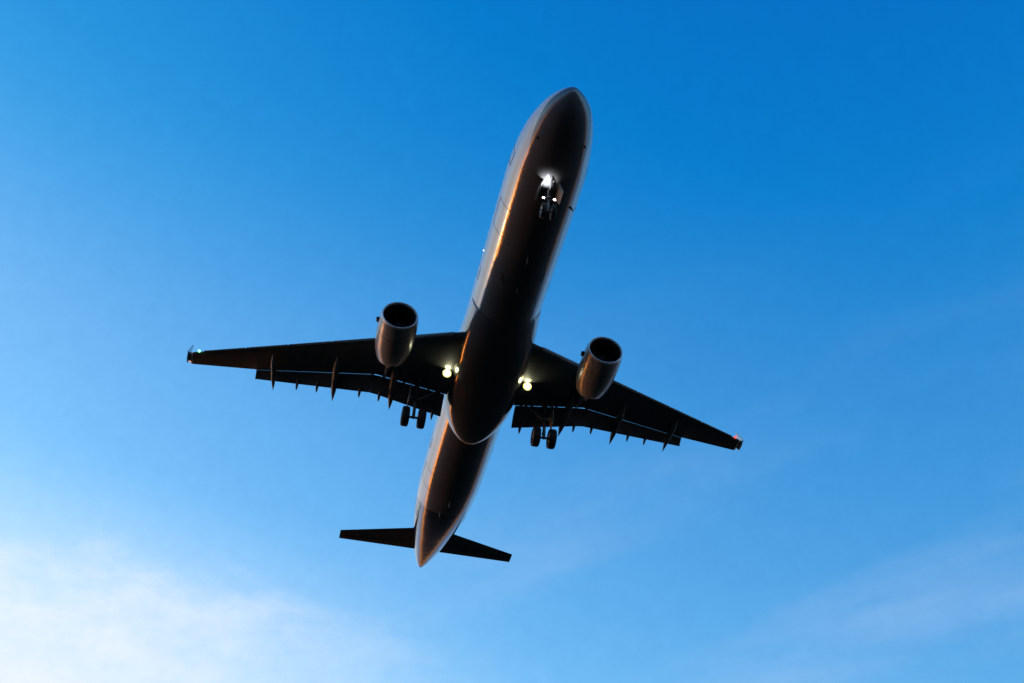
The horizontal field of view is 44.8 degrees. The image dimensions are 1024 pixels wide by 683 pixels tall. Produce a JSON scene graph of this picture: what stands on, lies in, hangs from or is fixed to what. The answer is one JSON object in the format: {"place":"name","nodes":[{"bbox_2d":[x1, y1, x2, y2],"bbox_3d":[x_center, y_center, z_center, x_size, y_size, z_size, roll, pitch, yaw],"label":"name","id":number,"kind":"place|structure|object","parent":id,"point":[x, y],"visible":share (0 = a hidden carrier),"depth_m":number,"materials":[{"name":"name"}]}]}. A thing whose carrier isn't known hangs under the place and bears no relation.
{"place":"outdoors","nodes":[
{"label":"outdoors","id":0,"kind":"place"},
{"bbox_2d":[187,87,742,566],"bbox_3d":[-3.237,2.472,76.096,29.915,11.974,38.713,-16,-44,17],"label":"airliner","id":1,"kind":"object","parent":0,"point":[483,369],"visible":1,"depth_m":70.58,"materials":[{"name":"paint"}]},
{"bbox_2d":[0,0,1023,682],"label":"sky","id":2,"kind":"structure","parent":0,"point":[796,227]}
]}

